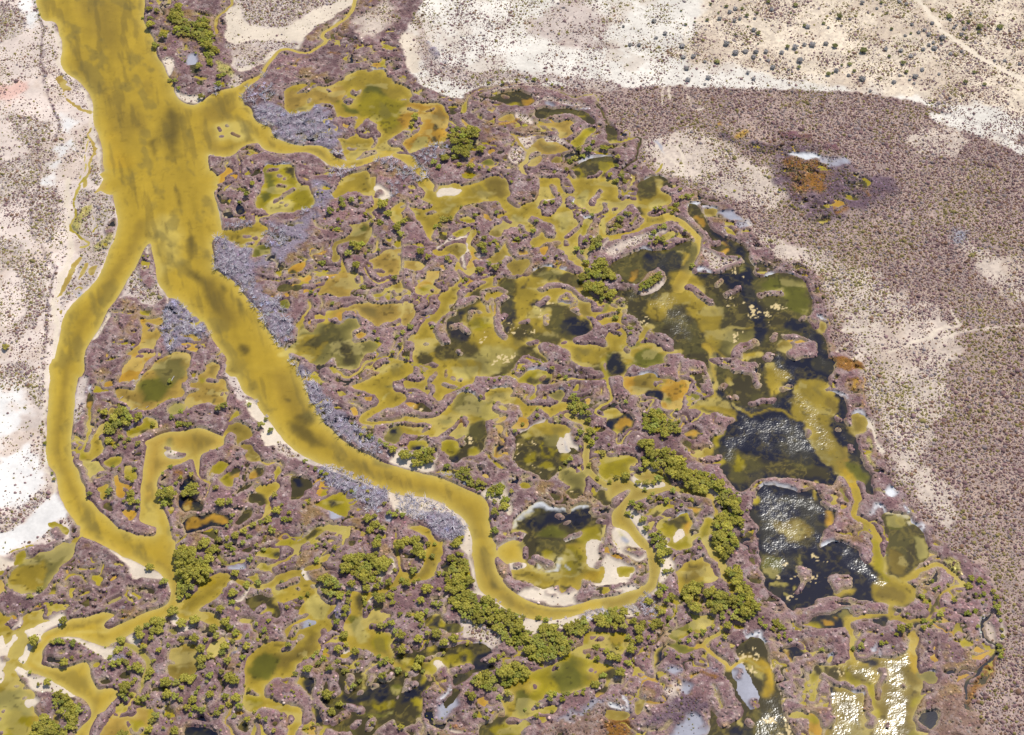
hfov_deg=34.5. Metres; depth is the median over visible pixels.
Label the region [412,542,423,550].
mangrove tree
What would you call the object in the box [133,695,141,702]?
mangrove tree
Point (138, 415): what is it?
mangrove tree
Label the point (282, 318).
dead tree
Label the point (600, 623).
mangrove tree
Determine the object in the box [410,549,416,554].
mangrove tree
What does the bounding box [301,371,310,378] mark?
dead tree
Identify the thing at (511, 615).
mangrove tree
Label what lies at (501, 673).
mangrove tree
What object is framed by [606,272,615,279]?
mangrove tree
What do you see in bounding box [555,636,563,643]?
mangrove tree
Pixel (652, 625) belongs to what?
mangrove tree
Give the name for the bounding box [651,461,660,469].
mangrove tree
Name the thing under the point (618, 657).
mangrove tree
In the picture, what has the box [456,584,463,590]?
mangrove tree
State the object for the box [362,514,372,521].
mangrove tree
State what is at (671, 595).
mangrove tree
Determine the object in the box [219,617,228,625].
mangrove tree
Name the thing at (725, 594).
mangrove tree
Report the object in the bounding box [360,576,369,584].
mangrove tree
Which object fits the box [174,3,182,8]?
mangrove tree
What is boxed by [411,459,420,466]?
mangrove tree
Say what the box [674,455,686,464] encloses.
mangrove tree
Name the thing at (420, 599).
mangrove tree
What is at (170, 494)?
mangrove tree
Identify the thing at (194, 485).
mangrove tree
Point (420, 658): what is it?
mangrove tree
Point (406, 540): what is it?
mangrove tree
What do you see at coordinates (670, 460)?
mangrove tree
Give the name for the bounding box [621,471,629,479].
mangrove tree
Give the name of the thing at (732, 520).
mangrove tree
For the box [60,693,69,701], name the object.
mangrove tree
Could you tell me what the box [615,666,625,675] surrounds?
mangrove tree
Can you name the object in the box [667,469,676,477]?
mangrove tree
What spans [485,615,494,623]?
mangrove tree
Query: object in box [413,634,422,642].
mangrove tree
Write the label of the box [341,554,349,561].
mangrove tree
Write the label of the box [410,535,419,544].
mangrove tree
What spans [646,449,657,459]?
mangrove tree
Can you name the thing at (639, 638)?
mangrove tree
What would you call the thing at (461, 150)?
mangrove tree
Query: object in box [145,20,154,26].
mangrove tree
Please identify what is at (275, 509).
mangrove tree
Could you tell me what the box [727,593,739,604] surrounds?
mangrove tree
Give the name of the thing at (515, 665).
mangrove tree
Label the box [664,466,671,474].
mangrove tree
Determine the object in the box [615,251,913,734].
wind ruffled water
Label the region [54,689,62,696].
mangrove tree
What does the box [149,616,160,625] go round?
mangrove tree
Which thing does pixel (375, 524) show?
mangrove tree
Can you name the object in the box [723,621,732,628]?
mangrove tree
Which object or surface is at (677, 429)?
mangrove tree
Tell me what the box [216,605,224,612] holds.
mangrove tree
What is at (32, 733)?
mangrove tree
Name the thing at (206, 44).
mangrove tree
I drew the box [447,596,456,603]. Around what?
mangrove tree
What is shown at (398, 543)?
mangrove tree
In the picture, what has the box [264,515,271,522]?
mangrove tree
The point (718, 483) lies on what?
mangrove tree
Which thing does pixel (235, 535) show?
mangrove tree
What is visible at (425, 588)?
mangrove tree
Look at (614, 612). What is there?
mangrove tree
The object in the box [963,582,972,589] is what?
mangrove tree
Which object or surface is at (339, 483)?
dead tree
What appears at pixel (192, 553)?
mangrove tree
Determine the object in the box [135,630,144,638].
mangrove tree
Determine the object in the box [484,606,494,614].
mangrove tree
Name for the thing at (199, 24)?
mangrove tree
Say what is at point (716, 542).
mangrove tree
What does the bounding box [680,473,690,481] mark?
mangrove tree
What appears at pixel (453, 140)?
mangrove tree
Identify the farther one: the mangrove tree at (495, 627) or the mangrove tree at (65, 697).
the mangrove tree at (495, 627)
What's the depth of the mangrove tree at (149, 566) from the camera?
566.85 m
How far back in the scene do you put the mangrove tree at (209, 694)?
533.94 m
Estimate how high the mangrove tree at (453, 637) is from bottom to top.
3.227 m
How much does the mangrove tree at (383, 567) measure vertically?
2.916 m
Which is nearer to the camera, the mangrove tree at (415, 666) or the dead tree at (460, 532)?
the mangrove tree at (415, 666)
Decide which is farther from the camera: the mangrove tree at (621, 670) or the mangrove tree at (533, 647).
the mangrove tree at (533, 647)
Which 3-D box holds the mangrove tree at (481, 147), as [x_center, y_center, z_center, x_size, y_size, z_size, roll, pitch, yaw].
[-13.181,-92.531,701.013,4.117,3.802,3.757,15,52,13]
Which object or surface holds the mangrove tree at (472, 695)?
on the marsh ground
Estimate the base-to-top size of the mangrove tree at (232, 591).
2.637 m
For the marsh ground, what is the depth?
599.01 m
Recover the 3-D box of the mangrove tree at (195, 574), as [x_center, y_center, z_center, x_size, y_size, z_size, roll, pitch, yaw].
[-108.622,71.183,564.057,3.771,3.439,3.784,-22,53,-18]
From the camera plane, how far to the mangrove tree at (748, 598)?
557.21 m
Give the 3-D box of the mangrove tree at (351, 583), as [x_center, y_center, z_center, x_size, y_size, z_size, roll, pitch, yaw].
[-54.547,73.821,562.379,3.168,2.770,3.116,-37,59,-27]
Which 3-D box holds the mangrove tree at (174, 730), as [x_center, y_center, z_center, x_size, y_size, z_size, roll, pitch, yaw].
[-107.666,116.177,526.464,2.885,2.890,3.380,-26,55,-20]
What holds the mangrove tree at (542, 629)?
on the marsh ground
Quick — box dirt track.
[918,0,1023,80]
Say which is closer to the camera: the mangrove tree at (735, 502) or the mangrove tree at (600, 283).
the mangrove tree at (735, 502)
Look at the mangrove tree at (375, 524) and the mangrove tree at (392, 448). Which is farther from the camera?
the mangrove tree at (392, 448)
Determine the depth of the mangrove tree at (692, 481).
588.48 m
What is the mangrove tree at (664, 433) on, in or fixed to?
on the marsh ground
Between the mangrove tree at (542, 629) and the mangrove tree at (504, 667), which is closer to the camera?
the mangrove tree at (504, 667)
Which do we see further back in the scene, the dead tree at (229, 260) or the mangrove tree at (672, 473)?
the dead tree at (229, 260)
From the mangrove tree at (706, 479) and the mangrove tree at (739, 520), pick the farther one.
the mangrove tree at (706, 479)
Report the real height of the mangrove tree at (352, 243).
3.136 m
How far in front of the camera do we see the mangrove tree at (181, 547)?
570.03 m
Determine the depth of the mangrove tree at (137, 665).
540.85 m
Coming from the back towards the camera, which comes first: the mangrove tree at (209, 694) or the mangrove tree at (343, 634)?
the mangrove tree at (343, 634)
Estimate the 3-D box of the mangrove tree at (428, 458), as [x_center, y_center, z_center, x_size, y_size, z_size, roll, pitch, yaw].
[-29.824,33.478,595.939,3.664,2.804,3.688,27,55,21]
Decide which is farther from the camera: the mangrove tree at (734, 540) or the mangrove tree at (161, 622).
the mangrove tree at (734, 540)
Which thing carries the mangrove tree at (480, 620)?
on the sand plain
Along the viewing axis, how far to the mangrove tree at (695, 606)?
554.89 m
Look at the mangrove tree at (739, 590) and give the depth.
559.21 m
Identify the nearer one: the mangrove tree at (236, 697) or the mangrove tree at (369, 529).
the mangrove tree at (236, 697)
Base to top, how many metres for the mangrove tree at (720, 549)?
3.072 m
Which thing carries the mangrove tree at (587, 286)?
on the marsh ground
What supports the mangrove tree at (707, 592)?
on the marsh ground
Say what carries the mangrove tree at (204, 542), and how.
on the marsh ground
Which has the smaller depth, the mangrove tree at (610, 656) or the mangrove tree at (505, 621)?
the mangrove tree at (610, 656)
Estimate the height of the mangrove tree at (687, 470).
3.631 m
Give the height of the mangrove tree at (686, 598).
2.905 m
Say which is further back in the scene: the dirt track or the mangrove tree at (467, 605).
the dirt track
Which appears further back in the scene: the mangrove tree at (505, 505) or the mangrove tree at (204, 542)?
the mangrove tree at (505, 505)
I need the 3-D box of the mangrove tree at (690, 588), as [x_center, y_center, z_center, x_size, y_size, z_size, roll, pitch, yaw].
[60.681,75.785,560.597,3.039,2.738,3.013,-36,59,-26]
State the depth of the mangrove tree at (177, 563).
566.51 m
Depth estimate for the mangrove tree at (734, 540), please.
571.69 m
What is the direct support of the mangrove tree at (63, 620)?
on the sand plain
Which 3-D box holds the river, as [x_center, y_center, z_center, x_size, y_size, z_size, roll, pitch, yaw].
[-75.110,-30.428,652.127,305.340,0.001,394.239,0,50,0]
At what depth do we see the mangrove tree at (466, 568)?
566.14 m
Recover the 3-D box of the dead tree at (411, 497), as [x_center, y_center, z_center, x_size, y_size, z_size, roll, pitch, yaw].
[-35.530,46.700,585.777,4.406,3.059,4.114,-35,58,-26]
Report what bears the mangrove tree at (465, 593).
on the marsh ground
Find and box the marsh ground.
[0,0,1006,734]
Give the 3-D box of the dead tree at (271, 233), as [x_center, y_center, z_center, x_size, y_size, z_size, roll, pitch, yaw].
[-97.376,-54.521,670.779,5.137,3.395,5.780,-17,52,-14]
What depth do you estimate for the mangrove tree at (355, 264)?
656.67 m
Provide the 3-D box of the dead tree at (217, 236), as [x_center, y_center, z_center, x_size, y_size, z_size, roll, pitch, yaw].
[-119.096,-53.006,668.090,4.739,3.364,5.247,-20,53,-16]
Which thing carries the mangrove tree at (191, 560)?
on the marsh ground
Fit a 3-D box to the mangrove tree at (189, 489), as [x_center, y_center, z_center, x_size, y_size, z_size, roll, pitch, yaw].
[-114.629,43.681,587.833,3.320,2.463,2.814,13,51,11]
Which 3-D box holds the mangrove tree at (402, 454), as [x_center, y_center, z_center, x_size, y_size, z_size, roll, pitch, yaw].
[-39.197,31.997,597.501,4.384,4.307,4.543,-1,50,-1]
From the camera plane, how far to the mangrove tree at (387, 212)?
676.03 m
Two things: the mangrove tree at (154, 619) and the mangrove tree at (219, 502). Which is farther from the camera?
the mangrove tree at (219, 502)
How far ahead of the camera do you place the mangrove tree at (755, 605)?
554.35 m
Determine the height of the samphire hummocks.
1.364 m
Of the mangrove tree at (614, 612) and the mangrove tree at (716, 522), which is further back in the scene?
the mangrove tree at (716, 522)
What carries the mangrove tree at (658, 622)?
on the marsh ground
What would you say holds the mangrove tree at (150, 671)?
on the marsh ground
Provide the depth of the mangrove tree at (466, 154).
697.51 m
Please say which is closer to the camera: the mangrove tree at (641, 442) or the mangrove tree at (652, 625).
the mangrove tree at (652, 625)
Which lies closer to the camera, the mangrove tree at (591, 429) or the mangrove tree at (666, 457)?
the mangrove tree at (666, 457)
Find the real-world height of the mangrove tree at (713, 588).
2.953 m
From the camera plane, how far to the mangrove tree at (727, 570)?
565.24 m
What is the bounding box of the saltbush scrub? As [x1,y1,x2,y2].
[0,0,1023,734]
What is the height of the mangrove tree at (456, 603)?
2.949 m
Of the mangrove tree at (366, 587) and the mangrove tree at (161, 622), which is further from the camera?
the mangrove tree at (366, 587)
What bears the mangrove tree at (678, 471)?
on the marsh ground
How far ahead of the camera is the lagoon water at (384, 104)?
611.96 m
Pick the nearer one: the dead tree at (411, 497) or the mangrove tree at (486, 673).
the mangrove tree at (486, 673)
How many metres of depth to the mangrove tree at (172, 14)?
757.65 m
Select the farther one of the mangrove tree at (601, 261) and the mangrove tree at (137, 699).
the mangrove tree at (601, 261)
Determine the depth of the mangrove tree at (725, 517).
579.38 m
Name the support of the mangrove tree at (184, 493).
on the marsh ground
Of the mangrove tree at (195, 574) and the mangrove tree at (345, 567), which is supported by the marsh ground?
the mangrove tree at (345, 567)
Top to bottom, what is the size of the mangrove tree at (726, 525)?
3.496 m
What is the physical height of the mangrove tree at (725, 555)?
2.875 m
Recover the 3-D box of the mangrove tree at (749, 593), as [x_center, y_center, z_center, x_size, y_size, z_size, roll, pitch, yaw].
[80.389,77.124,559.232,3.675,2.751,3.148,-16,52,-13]
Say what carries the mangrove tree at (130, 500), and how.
on the marsh ground
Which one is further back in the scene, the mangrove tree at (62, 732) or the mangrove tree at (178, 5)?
the mangrove tree at (178, 5)
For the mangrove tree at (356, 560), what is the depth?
567.22 m
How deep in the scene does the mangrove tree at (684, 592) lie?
559.80 m
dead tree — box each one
[212,232,222,240]
[223,254,235,263]
[266,227,276,236]
[275,116,284,123]
[277,312,290,320]
[293,126,304,133]
[298,116,308,123]
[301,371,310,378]
[335,477,344,486]
[405,493,416,502]
[455,528,465,535]
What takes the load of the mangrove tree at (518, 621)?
on the sand plain
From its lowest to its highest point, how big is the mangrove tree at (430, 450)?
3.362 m
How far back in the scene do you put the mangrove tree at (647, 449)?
597.08 m
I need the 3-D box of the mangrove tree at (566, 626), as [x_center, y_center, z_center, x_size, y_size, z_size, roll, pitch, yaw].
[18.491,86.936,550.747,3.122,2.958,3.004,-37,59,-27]
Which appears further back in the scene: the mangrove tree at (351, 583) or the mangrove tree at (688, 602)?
the mangrove tree at (351, 583)
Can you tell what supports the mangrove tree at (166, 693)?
on the marsh ground
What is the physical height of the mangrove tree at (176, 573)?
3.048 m
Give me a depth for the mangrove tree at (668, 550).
570.73 m
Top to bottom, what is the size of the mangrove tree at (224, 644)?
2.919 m
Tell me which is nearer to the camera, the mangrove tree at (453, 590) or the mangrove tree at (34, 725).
the mangrove tree at (34, 725)
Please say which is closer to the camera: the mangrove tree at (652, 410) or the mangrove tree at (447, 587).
the mangrove tree at (447, 587)
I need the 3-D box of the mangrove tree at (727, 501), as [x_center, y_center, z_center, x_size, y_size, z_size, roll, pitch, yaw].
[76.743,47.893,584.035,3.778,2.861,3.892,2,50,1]
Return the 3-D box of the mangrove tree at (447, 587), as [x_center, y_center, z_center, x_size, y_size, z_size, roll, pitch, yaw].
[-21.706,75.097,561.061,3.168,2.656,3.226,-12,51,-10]
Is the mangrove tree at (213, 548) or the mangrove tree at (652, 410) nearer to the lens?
the mangrove tree at (213, 548)
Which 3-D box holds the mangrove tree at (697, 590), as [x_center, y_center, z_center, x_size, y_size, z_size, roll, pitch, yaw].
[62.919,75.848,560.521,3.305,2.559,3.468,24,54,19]
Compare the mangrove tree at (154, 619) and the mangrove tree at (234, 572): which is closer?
the mangrove tree at (154, 619)
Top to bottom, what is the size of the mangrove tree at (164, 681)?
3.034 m
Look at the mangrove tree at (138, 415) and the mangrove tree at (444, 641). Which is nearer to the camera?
the mangrove tree at (444, 641)
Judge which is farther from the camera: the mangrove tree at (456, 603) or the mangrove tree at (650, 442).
the mangrove tree at (650, 442)
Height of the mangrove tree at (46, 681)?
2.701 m
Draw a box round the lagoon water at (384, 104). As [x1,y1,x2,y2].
[0,0,997,734]
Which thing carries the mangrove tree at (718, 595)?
on the marsh ground
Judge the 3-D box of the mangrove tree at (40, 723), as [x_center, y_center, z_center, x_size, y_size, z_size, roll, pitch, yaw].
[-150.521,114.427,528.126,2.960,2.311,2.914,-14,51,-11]
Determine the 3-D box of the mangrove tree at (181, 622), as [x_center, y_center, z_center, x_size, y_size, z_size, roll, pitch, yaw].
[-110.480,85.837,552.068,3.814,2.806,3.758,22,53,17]
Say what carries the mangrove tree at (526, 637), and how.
on the marsh ground
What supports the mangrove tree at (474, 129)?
on the marsh ground
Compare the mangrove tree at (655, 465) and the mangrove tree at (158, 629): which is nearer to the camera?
the mangrove tree at (158, 629)
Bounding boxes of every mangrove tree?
[28,634,38,645]
[28,731,37,734]
[31,721,38,729]
[37,720,45,727]
[37,727,45,734]
[39,713,48,722]
[43,678,51,685]
[47,726,59,734]
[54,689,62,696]
[58,616,67,623]
[59,657,67,665]
[59,730,67,734]
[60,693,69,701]
[62,711,69,718]
[104,437,112,444]
[108,413,117,420]
[114,407,121,414]
[115,729,128,734]
[116,636,125,643]
[118,680,130,692]
[126,489,134,496]
[126,497,134,504]
[131,661,141,670]
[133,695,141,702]
[134,412,142,418]
[134,625,142,632]
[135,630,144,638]
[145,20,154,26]
[145,563,154,570]
[145,667,154,675]
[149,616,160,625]
[155,489,164,496]
[155,617,166,625]
[155,625,163,633]
[158,31,167,38]
[159,676,172,686]
[162,689,172,698]
[165,491,175,498]
[166,486,173,491]
[167,605,178,615]
[168,11,178,18]
[170,725,178,734]
[172,550,187,560]
[173,559,183,567]
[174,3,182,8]
[174,568,181,577]
[176,618,186,626]
[177,544,185,550]
[177,564,194,578]
[179,673,187,681]
[180,489,188,496]
[184,577,191,584]
[184,675,194,684]
[186,486,193,492]
[186,556,197,565]
[188,551,196,556]
[188,695,196,703]
[189,570,199,578]
[189,614,200,624]
[189,632,199,641]
[190,483,198,489]
[193,564,203,571]
[195,22,202,27]
[195,643,205,652]
[196,574,204,583]
[196,654,205,663]
[198,537,210,547]
[201,566,213,577]
[202,41,211,48]
[203,553,214,562]
[205,690,213,697]
[208,544,219,553]
[208,623,217,631]
[214,498,224,505]
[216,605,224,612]
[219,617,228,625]
[219,641,229,649]
[223,671,235,682]
[228,588,237,596]
[229,675,239,683]
[230,570,238,576]
[231,532,238,538]
[231,693,240,701]
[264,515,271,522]
[271,505,281,514]
[316,575,325,582]
[321,688,332,699]
[327,707,335,715]
[334,645,342,652]
[339,563,351,573]
[340,631,347,638]
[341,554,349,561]
[341,604,349,611]
[347,580,355,587]
[349,240,357,246]
[350,647,359,654]
[351,555,361,564]
[352,261,359,267]
[360,568,369,575]
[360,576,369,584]
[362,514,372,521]
[362,584,369,591]
[363,553,374,560]
[366,526,374,533]
[369,520,379,527]
[371,539,381,547]
[371,558,382,567]
[374,592,384,603]
[377,199,387,207]
[379,562,388,571]
[382,557,391,564]
[383,209,391,216]
[386,592,393,598]
[388,445,396,452]
[392,223,400,230]
[393,539,404,548]
[395,629,405,638]
[396,645,406,653]
[398,450,408,459]
[401,536,410,544]
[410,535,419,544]
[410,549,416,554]
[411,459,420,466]
[411,662,420,670]
[412,449,422,458]
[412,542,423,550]
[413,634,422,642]
[414,611,424,620]
[415,654,424,662]
[416,550,425,558]
[416,596,424,603]
[417,248,424,253]
[420,583,433,593]
[425,455,434,462]
[427,447,435,454]
[431,628,441,637]
[439,638,447,645]
[440,154,449,160]
[443,583,451,591]
[446,554,455,561]
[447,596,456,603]
[448,633,458,642]
[449,137,457,143]
[450,586,458,594]
[451,573,461,578]
[452,538,462,546]
[452,577,460,584]
[452,600,461,607]
[456,147,467,154]
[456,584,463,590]
[460,597,468,602]
[461,589,469,597]
[462,565,469,572]
[463,151,470,157]
[463,602,471,609]
[464,576,474,584]
[467,691,476,700]
[471,126,480,133]
[475,672,484,679]
[476,145,485,152]
[476,241,486,248]
[477,617,484,623]
[480,595,492,603]
[481,669,491,678]
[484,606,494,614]
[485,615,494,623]
[491,624,499,630]
[494,613,503,621]
[497,669,506,677]
[500,501,509,509]
[500,665,508,670]
[502,617,511,626]
[505,668,515,677]
[506,611,516,619]
[512,662,522,670]
[513,623,523,631]
[515,617,523,623]
[521,646,530,653]
[521,669,530,677]
[522,633,532,641]
[529,644,536,651]
[538,626,546,632]
[548,623,556,631]
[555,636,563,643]
[561,639,568,646]
[562,622,571,630]
[577,628,584,636]
[578,273,587,280]
[582,283,592,290]
[585,427,595,434]
[591,680,600,687]
[594,288,603,295]
[596,257,607,264]
[596,281,604,287]
[596,619,605,627]
[601,267,610,273]
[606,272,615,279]
[606,652,615,659]
[609,609,618,614]
[614,653,621,661]
[615,614,624,623]
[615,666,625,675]
[619,606,627,614]
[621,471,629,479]
[626,643,637,653]
[633,624,644,634]
[635,634,643,642]
[637,439,647,447]
[642,416,649,422]
[642,459,650,466]
[644,597,653,604]
[645,446,652,454]
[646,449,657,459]
[647,438,654,445]
[648,408,656,413]
[648,622,657,630]
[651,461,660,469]
[652,618,663,626]
[656,549,665,558]
[660,429,669,437]
[660,446,670,454]
[663,454,670,460]
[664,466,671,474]
[664,547,672,553]
[666,456,677,465]
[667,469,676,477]
[667,592,675,599]
[674,426,681,433]
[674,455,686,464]
[676,468,683,475]
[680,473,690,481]
[680,588,688,595]
[681,466,692,474]
[683,594,692,600]
[685,599,692,606]
[687,476,697,485]
[687,585,694,592]
[689,579,697,586]
[689,602,702,612]
[690,484,699,492]
[693,586,701,593]
[695,582,703,587]
[697,484,709,494]
[702,588,713,597]
[703,476,710,483]
[710,531,720,539]
[710,585,716,592]
[711,519,719,527]
[711,538,720,545]
[712,591,722,599]
[713,478,724,489]
[714,545,724,554]
[719,533,726,541]
[720,552,729,559]
[721,521,733,530]
[721,591,728,599]
[722,515,729,521]
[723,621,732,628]
[724,498,732,505]
[724,567,732,576]
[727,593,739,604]
[728,494,737,499]
[728,516,737,524]
[729,536,738,544]
[730,499,739,506]
[730,577,740,586]
[731,506,742,514]
[734,516,744,525]
[734,574,743,580]
[734,586,743,594]
[739,606,751,616]
[743,583,751,591]
[744,590,754,596]
[745,595,753,601]
[750,600,761,611]
[772,618,779,625]
[897,624,905,632]
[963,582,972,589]
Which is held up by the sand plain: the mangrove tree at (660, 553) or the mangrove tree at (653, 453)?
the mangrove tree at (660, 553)
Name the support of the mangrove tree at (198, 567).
on the marsh ground
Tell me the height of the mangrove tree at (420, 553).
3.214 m
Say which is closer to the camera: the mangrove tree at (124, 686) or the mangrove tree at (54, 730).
the mangrove tree at (54, 730)
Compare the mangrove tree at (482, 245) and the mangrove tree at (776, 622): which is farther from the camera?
the mangrove tree at (482, 245)
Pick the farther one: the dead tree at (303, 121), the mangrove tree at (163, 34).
the mangrove tree at (163, 34)
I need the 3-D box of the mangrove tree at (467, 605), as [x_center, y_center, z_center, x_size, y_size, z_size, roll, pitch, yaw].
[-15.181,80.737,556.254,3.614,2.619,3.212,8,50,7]
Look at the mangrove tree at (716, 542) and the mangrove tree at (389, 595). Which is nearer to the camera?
the mangrove tree at (389, 595)
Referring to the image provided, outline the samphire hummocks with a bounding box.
[0,0,1006,734]
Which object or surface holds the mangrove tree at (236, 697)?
on the marsh ground
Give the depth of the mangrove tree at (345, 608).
555.11 m
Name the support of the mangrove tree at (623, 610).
on the sand plain
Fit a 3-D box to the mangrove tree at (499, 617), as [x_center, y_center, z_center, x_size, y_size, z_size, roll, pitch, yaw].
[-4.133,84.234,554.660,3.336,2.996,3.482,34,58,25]
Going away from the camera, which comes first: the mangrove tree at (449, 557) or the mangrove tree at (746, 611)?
the mangrove tree at (746, 611)
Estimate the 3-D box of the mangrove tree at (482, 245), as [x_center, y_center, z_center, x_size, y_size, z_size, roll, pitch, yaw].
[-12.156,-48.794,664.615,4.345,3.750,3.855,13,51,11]
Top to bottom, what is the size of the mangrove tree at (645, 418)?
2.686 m
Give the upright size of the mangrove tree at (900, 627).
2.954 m
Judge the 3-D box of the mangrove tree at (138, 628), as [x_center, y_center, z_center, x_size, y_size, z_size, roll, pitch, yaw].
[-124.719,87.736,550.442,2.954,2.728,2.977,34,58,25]
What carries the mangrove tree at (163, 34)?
on the marsh ground
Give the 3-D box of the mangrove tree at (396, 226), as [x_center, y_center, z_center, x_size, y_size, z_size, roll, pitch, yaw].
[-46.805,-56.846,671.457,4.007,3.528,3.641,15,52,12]
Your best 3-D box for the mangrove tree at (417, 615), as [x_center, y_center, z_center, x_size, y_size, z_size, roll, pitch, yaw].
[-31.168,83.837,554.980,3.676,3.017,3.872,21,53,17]
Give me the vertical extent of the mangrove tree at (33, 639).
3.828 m
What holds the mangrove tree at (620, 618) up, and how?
on the marsh ground
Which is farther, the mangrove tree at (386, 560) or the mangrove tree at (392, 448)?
the mangrove tree at (392, 448)
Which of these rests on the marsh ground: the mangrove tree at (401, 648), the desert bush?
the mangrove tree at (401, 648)
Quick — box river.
[24,0,713,734]
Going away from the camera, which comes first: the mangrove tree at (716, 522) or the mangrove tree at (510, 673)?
the mangrove tree at (510, 673)
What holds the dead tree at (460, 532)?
on the marsh ground
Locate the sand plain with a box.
[0,0,1023,734]
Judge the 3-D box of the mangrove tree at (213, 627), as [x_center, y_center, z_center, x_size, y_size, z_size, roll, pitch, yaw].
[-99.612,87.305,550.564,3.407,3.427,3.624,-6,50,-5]
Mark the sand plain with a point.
(14, 462)
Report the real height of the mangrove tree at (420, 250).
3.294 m
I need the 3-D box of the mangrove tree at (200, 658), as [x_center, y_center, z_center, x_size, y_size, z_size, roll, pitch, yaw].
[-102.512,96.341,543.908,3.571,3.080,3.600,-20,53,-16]
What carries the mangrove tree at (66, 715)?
on the marsh ground
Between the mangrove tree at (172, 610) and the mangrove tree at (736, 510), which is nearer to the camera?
the mangrove tree at (172, 610)
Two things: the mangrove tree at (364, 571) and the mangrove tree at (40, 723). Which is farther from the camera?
the mangrove tree at (364, 571)
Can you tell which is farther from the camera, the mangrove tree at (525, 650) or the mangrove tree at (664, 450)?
the mangrove tree at (664, 450)
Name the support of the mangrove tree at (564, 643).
on the marsh ground
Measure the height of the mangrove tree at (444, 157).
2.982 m
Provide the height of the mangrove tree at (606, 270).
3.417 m
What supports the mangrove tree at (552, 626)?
on the marsh ground
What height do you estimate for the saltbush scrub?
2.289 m
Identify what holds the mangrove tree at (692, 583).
on the marsh ground
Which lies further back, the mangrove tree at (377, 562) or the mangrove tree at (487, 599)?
the mangrove tree at (377, 562)
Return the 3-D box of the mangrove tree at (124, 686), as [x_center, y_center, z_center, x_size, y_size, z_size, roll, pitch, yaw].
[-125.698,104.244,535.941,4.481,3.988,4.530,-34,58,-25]
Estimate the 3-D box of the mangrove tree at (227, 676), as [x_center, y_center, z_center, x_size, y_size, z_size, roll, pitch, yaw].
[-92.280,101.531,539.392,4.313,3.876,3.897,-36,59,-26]
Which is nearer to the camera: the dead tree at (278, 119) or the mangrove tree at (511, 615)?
the mangrove tree at (511, 615)
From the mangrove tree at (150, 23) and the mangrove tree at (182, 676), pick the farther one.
the mangrove tree at (150, 23)
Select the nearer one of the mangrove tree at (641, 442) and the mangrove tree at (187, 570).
the mangrove tree at (187, 570)
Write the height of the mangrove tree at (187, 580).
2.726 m
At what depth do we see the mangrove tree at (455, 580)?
561.42 m
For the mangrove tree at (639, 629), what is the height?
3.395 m
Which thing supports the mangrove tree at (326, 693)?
on the marsh ground
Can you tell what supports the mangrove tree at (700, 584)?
on the marsh ground
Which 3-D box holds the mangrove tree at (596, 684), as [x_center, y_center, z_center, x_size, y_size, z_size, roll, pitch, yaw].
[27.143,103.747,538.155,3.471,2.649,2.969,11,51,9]
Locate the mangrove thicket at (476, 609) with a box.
[0,1,1005,734]
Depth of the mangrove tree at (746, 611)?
552.57 m
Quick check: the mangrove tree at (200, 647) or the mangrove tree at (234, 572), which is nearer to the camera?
the mangrove tree at (200, 647)
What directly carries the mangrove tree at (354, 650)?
on the marsh ground
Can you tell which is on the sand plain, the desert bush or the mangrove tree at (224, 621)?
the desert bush
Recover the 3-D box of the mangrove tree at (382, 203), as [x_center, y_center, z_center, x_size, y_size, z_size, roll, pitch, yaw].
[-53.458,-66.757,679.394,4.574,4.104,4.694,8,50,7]
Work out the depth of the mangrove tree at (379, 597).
556.60 m
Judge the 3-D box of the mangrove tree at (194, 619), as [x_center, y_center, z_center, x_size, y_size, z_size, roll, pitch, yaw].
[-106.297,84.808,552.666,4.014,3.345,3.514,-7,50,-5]
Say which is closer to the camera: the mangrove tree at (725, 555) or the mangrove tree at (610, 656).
the mangrove tree at (610, 656)
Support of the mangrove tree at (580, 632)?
on the marsh ground
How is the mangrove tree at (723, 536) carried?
on the marsh ground
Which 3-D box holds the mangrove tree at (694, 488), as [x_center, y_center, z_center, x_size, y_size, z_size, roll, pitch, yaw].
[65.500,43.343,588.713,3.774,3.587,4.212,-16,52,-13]
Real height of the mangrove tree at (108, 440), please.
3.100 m
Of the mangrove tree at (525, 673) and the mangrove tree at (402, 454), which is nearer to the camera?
the mangrove tree at (525, 673)
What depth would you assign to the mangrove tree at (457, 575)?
563.06 m
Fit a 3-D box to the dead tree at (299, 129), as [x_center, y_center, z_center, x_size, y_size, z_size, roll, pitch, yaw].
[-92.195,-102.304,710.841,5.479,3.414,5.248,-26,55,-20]
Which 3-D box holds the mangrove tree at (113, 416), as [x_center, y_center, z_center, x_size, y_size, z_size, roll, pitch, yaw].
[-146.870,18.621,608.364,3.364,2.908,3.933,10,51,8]
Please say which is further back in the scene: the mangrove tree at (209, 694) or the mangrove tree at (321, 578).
the mangrove tree at (321, 578)
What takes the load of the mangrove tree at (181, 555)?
on the marsh ground
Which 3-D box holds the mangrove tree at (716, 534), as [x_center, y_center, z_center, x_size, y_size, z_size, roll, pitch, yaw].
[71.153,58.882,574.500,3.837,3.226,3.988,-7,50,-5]
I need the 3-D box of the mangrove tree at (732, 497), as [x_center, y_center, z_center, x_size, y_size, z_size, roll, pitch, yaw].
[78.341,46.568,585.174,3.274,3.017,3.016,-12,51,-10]
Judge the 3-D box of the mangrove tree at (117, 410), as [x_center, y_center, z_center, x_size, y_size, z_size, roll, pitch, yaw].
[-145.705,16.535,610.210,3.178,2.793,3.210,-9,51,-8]
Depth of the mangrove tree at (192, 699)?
532.67 m
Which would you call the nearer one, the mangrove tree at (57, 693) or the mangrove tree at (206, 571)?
the mangrove tree at (57, 693)

